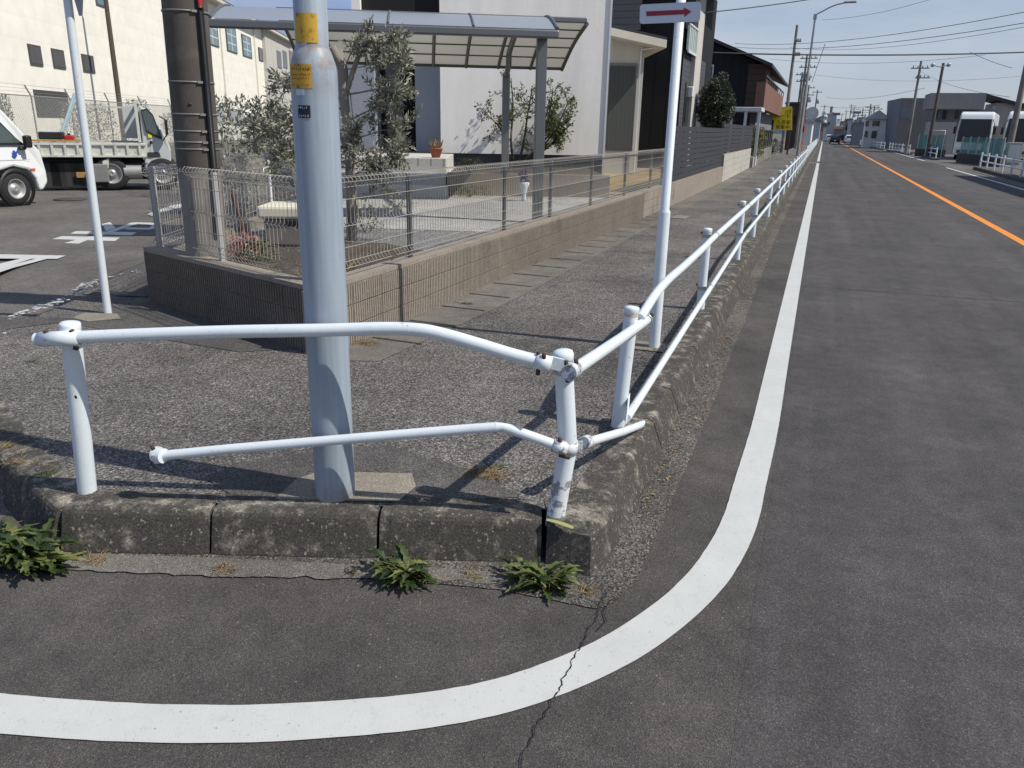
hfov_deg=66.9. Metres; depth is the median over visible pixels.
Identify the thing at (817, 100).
utility pole
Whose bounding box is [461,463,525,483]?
grass tuft
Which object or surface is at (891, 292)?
road joint
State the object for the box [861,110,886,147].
town house
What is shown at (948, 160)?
forecourt
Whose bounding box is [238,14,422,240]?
olive tree
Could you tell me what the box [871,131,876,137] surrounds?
window
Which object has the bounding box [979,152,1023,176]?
pipe guardrail
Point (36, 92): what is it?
window
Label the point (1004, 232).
line
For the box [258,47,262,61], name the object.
window
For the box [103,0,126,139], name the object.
wooden pole
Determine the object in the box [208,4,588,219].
carport
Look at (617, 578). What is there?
road edge grit
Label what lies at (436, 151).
flower pot
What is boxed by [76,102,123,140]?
scrub
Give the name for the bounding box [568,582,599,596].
grass tuft
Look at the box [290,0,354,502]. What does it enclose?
painted steel pole
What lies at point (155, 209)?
fence
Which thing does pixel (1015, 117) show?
utility pole
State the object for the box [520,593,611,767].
road crack
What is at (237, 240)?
flower bush
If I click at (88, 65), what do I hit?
window
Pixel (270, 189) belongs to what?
garden standpipe
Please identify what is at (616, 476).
kerb
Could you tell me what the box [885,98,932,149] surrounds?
dark grey building
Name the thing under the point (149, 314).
corner dark patch
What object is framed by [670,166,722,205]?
block wall
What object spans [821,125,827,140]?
distant building
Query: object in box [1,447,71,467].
grass tuft
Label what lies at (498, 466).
grass tuft
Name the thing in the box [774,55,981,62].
overhead cable
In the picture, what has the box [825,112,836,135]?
town house
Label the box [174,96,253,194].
scrub
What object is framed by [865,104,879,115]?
utility pole
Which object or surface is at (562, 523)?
chalk mark
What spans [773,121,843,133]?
hills
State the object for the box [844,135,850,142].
passenger car
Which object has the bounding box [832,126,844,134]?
town house
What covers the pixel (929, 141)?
utility pole
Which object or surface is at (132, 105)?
scrub
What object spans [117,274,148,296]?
pavement patch
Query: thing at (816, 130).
town house
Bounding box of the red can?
[63,133,74,139]
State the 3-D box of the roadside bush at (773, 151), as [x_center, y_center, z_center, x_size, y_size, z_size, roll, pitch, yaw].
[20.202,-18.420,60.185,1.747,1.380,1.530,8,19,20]
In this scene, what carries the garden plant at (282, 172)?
on the yard at (402, 241)
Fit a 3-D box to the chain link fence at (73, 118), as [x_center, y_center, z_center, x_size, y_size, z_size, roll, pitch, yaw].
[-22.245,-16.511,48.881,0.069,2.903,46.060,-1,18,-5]
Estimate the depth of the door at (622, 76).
22.59 m
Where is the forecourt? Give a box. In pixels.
[885,148,1023,186]
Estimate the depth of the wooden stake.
8.61 m
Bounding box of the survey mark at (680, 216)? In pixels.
[670,215,688,218]
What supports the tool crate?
on the flatbed truck
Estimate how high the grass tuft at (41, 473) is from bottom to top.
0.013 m
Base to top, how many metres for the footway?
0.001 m
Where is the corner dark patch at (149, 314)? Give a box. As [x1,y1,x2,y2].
[0,300,295,351]
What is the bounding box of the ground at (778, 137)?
[246,134,788,544]
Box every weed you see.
[0,517,87,578]
[366,543,439,590]
[496,553,583,603]
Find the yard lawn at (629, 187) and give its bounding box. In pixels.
[604,168,690,194]
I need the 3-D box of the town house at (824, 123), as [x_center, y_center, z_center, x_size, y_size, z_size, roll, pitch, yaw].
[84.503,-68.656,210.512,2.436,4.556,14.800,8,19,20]
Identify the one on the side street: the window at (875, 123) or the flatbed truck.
the flatbed truck
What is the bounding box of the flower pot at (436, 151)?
[429,137,442,157]
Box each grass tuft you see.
[0,435,29,448]
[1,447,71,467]
[24,468,60,481]
[82,548,109,567]
[209,560,240,575]
[344,566,358,576]
[350,337,380,345]
[457,564,485,579]
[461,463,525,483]
[488,463,505,469]
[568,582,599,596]
[718,333,740,339]
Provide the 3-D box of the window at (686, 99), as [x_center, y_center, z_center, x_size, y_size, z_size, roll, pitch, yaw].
[6.115,-9.733,27.019,0.045,1.413,1.303,8,19,20]
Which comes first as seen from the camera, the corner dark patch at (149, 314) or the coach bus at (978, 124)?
the corner dark patch at (149, 314)
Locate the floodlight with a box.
[931,63,950,66]
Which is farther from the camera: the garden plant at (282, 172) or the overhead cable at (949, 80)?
the overhead cable at (949, 80)
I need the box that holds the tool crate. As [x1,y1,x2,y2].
[38,130,64,139]
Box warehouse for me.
[0,0,289,141]
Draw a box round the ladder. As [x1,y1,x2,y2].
[60,93,75,132]
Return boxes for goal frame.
[933,130,945,156]
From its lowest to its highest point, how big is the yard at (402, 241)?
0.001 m
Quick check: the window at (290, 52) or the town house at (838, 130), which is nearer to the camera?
the window at (290, 52)
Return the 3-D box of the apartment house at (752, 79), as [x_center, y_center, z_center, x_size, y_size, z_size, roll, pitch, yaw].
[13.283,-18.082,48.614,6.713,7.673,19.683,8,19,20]
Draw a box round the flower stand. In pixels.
[518,169,528,200]
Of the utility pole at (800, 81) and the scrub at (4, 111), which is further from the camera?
the utility pole at (800, 81)
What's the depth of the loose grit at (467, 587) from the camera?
3.15 m
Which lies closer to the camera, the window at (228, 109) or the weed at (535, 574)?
the weed at (535, 574)
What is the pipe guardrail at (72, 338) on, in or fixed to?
on the footway
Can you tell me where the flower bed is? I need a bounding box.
[226,238,421,276]
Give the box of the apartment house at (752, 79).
[705,38,788,158]
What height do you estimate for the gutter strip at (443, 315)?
0.001 m
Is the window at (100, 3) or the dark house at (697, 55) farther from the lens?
the window at (100, 3)
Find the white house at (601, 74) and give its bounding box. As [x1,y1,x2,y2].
[336,0,666,174]
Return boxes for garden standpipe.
[262,160,272,201]
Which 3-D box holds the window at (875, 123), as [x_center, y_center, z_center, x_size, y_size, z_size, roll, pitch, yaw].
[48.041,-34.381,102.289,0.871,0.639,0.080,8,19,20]
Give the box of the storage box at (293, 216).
[257,201,299,246]
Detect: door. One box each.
[385,66,404,149]
[605,63,637,150]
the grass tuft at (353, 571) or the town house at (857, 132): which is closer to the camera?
the grass tuft at (353, 571)
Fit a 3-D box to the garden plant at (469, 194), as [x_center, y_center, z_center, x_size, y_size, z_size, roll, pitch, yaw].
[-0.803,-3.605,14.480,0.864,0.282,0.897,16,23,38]
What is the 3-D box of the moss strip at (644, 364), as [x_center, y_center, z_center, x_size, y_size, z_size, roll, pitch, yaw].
[1.175,-0.371,5.986,0.206,0.031,4.514,8,19,20]
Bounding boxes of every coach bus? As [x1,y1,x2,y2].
[952,112,999,158]
[1000,111,1023,156]
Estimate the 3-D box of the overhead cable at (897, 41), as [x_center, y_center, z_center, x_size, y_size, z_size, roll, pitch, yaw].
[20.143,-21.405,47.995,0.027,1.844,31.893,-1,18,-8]
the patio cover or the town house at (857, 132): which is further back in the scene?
the town house at (857, 132)
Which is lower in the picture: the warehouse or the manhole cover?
the manhole cover
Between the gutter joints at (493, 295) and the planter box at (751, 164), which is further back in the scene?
the planter box at (751, 164)
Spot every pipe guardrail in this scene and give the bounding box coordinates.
[32,148,807,525]
[806,138,817,157]
[860,140,884,148]
[889,142,910,152]
[924,146,937,157]
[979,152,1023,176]
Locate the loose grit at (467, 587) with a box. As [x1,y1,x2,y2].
[5,263,964,757]
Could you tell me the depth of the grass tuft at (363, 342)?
5.68 m
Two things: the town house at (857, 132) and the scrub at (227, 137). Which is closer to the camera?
the scrub at (227, 137)
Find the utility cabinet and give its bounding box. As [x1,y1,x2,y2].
[1004,142,1023,164]
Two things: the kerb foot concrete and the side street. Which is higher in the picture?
the side street
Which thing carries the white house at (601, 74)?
on the yard at (402, 241)
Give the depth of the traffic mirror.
66.56 m
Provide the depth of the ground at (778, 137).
82.61 m
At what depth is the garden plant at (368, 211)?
9.47 m
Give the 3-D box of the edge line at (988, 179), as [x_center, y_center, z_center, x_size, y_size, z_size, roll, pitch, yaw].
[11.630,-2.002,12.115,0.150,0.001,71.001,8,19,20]
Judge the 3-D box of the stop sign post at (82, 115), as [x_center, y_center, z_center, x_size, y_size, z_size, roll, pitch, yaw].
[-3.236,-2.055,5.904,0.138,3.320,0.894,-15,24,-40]
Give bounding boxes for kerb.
[0,140,819,576]
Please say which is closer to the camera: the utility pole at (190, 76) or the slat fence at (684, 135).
the utility pole at (190, 76)
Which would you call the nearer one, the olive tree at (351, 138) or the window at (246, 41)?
the olive tree at (351, 138)
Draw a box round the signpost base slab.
[634,340,667,351]
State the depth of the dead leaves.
4.95 m
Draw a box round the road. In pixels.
[729,140,1023,767]
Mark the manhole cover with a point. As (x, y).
(65, 199)
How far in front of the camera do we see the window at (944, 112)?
77.32 m
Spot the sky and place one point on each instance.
(774, 24)
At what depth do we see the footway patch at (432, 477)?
3.55 m
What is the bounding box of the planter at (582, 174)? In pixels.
[447,166,609,197]
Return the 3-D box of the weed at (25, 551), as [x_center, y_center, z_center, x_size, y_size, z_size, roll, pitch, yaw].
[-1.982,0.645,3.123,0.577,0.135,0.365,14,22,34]
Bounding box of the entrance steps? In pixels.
[341,152,454,197]
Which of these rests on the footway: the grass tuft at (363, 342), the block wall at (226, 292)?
the block wall at (226, 292)
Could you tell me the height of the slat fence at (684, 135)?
1.130 m
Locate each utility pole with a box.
[161,0,227,260]
[780,25,800,152]
[794,55,817,148]
[796,72,805,101]
[804,85,813,119]
[812,90,821,107]
[820,105,828,139]
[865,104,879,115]
[904,61,929,154]
[925,63,944,155]
[1007,66,1023,165]
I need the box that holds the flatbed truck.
[32,101,177,189]
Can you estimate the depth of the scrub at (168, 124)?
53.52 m
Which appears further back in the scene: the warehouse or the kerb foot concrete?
the warehouse
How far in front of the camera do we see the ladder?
17.75 m
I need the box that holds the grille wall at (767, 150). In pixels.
[751,129,773,163]
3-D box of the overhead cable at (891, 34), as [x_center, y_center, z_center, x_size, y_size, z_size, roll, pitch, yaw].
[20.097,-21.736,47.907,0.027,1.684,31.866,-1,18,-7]
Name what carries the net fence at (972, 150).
on the forecourt
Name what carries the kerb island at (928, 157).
on the forecourt
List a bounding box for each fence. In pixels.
[0,83,247,145]
[141,143,664,275]
[672,126,724,180]
[720,123,752,152]
[914,134,946,156]
[956,137,1006,166]
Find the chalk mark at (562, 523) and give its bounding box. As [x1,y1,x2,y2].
[546,519,573,528]
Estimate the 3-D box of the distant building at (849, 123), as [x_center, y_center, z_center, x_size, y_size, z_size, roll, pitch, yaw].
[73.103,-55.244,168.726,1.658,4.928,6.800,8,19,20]
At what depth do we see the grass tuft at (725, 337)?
6.69 m
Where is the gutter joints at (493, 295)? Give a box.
[372,206,683,343]
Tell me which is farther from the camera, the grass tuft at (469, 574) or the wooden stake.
the wooden stake
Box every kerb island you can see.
[886,150,912,154]
[921,155,939,159]
[973,167,1023,182]
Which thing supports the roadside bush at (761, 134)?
on the side street
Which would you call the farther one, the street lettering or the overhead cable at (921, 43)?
the overhead cable at (921, 43)
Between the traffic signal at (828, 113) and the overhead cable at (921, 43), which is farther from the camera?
the traffic signal at (828, 113)
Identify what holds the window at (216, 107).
in the warehouse
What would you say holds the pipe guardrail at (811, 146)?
on the footway
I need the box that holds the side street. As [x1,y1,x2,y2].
[0,140,771,517]
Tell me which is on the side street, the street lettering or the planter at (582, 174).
the street lettering
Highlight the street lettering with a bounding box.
[0,204,181,271]
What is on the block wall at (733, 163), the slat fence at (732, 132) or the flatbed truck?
the slat fence at (732, 132)
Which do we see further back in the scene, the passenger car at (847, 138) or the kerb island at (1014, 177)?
the passenger car at (847, 138)
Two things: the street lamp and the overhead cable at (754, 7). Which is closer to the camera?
the overhead cable at (754, 7)
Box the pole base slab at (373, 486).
[276,472,415,500]
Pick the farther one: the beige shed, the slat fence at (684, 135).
the beige shed
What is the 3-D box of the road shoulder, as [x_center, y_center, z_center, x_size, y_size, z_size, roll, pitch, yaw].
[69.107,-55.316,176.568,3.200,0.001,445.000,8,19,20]
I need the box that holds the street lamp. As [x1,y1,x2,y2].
[796,0,856,155]
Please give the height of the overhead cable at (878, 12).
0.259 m
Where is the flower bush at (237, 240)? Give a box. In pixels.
[226,230,264,262]
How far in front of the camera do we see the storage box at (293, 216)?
8.17 m
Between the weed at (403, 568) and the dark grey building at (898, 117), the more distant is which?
the dark grey building at (898, 117)
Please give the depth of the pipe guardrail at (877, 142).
96.91 m
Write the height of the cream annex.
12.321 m
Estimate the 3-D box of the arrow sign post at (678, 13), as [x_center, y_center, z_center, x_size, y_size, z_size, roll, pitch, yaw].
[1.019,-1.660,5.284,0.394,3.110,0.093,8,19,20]
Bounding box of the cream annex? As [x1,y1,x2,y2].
[261,30,293,136]
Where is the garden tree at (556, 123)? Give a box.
[474,70,577,167]
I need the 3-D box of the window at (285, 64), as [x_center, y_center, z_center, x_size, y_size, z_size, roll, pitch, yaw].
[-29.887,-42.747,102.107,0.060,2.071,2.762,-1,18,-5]
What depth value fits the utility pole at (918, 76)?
69.52 m
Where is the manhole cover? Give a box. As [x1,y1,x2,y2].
[53,198,86,200]
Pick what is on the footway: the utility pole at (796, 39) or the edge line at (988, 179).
the utility pole at (796, 39)
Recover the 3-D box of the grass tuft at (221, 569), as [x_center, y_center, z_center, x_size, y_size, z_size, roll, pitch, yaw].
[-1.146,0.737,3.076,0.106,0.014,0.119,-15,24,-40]
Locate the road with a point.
(896, 382)
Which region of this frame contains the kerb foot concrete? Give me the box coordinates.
[52,552,600,600]
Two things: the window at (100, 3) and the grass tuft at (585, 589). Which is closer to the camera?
the grass tuft at (585, 589)
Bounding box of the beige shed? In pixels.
[985,94,1023,137]
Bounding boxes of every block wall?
[143,185,661,353]
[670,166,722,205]
[720,148,750,181]
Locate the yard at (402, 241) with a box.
[226,163,715,250]
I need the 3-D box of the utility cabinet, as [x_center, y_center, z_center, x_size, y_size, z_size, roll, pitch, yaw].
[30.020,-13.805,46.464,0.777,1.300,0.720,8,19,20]
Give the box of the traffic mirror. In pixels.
[801,107,818,150]
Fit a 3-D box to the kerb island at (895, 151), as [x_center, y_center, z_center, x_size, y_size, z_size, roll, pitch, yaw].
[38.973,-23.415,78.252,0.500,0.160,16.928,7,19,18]
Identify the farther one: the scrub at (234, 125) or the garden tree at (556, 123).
the garden tree at (556, 123)
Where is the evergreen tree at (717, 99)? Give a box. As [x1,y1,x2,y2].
[696,70,736,164]
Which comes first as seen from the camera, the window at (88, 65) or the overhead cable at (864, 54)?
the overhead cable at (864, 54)
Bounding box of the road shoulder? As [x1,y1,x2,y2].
[0,140,822,767]
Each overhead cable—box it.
[705,0,805,12]
[713,52,1023,55]
[735,12,1023,44]
[739,23,1022,48]
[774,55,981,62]
[790,27,1022,49]
[818,75,1018,80]
[828,0,926,19]
[922,72,1007,96]
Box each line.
[0,163,818,742]
[3,270,136,332]
[817,141,822,160]
[840,142,1023,245]
[948,168,1023,189]
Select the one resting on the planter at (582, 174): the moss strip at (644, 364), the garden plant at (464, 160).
the garden plant at (464, 160)
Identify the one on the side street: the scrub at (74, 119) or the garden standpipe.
the scrub at (74, 119)
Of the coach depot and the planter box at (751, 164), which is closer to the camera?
the planter box at (751, 164)
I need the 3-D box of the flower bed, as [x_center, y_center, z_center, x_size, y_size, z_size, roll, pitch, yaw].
[-2.098,-1.155,7.336,2.880,0.001,3.000,8,19,20]
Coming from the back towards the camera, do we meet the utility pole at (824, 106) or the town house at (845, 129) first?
the utility pole at (824, 106)
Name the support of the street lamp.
on the footway
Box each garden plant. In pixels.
[231,144,291,204]
[234,237,276,261]
[267,136,295,197]
[298,260,360,276]
[344,201,385,231]
[449,183,495,196]
[452,157,486,172]
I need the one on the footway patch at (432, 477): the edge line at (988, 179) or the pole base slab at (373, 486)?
the pole base slab at (373, 486)
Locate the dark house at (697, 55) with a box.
[611,0,717,168]
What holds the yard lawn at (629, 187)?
on the yard at (402, 241)
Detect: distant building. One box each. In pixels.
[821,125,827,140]
[845,118,853,134]
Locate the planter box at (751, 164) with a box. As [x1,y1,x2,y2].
[749,157,754,166]
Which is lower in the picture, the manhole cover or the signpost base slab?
the signpost base slab
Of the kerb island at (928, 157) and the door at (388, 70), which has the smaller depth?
the door at (388, 70)
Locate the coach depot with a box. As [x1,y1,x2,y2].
[923,93,994,153]
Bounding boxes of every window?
[27,43,43,66]
[33,89,68,116]
[50,48,66,69]
[81,54,95,73]
[95,0,103,7]
[209,27,218,47]
[216,107,223,121]
[225,29,237,53]
[228,109,242,123]
[241,33,251,58]
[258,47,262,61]
[276,50,281,68]
[282,50,287,68]
[289,50,292,61]
[682,82,690,125]
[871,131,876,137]
[872,121,879,125]
[900,108,911,117]
[942,111,946,118]
[955,111,959,118]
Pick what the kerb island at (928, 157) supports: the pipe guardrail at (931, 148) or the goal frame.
the pipe guardrail at (931, 148)
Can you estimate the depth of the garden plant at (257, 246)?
7.28 m
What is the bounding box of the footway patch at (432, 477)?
[206,445,518,502]
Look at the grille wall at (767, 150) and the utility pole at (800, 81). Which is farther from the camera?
the utility pole at (800, 81)
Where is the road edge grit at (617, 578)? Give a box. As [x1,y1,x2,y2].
[47,140,820,608]
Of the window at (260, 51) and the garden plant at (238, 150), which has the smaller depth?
the garden plant at (238, 150)
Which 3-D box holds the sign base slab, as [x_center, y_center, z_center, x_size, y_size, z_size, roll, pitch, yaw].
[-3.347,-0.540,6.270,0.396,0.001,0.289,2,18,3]
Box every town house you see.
[784,102,806,148]
[801,119,815,144]
[812,118,822,141]
[819,122,828,139]
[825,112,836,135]
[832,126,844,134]
[843,122,852,141]
[850,122,864,144]
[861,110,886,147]
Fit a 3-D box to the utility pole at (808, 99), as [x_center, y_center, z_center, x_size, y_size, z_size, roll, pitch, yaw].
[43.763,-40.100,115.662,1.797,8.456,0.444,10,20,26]
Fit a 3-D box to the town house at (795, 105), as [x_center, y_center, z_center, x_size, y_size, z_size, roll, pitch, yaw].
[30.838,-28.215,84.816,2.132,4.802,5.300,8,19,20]
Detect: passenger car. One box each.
[829,135,839,143]
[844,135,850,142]
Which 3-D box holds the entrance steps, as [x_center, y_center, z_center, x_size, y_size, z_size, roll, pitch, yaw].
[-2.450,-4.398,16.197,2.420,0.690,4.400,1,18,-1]
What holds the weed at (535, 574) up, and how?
on the kerb foot concrete
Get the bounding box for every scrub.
[0,95,19,129]
[58,101,94,139]
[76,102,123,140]
[125,99,149,140]
[160,113,172,143]
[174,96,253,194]
[215,93,285,218]
[233,115,295,202]
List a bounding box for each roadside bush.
[731,123,766,157]
[771,138,782,154]
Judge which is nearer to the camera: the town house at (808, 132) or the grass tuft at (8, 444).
the grass tuft at (8, 444)
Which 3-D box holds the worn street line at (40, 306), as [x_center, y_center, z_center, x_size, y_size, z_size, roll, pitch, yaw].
[-4.023,-0.807,7.053,0.309,0.001,2.747,0,18,-4]
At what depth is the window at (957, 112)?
76.94 m
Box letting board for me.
[769,107,793,154]
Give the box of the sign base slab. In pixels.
[72,313,120,320]
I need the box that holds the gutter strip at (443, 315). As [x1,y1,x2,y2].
[304,166,764,360]
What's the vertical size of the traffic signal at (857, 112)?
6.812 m
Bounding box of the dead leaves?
[638,193,797,516]
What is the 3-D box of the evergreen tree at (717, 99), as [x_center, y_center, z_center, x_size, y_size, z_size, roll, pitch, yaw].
[7.323,-9.534,28.055,1.514,3.444,1.448,8,19,20]
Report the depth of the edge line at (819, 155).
68.98 m
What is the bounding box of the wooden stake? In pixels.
[229,190,246,238]
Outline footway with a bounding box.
[0,139,819,508]
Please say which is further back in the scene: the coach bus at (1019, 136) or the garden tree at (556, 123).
the coach bus at (1019, 136)
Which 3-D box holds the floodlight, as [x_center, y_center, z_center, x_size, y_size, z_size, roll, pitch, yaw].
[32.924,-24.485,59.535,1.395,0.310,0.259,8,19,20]
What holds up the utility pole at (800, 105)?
on the footway
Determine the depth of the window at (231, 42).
77.39 m
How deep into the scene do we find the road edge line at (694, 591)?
2.43 m
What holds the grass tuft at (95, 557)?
on the kerb foot concrete
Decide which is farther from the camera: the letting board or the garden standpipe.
the letting board
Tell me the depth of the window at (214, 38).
71.64 m
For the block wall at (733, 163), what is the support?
on the footway
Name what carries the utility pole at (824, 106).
on the footway
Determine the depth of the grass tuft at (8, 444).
3.80 m
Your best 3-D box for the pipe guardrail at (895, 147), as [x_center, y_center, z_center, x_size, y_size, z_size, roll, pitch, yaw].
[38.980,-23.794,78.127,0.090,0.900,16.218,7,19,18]
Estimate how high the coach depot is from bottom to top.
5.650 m
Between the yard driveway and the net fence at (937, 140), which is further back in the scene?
the net fence at (937, 140)
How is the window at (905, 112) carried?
in the dark grey building at (898, 117)
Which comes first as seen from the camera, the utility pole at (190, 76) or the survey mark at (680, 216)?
the utility pole at (190, 76)
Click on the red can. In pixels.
(68, 136)
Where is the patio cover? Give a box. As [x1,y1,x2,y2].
[727,107,764,166]
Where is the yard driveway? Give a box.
[343,195,614,231]
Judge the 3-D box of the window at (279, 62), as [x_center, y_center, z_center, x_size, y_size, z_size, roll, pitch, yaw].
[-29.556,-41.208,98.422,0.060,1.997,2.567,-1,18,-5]
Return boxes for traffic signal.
[819,112,839,137]
[853,110,871,113]
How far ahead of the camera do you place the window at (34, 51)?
40.09 m
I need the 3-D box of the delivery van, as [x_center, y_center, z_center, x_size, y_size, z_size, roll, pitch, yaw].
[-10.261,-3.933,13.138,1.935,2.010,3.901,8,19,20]
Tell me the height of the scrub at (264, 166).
1.720 m
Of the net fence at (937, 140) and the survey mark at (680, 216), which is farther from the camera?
the net fence at (937, 140)
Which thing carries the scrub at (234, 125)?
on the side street
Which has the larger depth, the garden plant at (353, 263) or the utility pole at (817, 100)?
the utility pole at (817, 100)
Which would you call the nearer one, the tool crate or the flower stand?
the flower stand
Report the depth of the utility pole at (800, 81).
88.17 m
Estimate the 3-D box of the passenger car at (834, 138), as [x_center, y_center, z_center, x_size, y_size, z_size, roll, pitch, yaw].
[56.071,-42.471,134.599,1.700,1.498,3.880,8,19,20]
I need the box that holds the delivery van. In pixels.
[0,110,46,206]
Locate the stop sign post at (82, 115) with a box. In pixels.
[63,0,111,312]
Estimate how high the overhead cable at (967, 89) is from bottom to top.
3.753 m
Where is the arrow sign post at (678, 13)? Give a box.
[640,0,700,347]
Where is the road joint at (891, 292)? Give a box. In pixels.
[809,162,1012,301]
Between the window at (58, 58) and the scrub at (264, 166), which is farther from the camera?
the window at (58, 58)
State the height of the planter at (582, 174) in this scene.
0.464 m
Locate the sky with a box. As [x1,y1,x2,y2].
[226,0,1023,122]
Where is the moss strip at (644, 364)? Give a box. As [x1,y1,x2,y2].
[577,285,706,435]
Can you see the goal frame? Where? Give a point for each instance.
(943, 140)

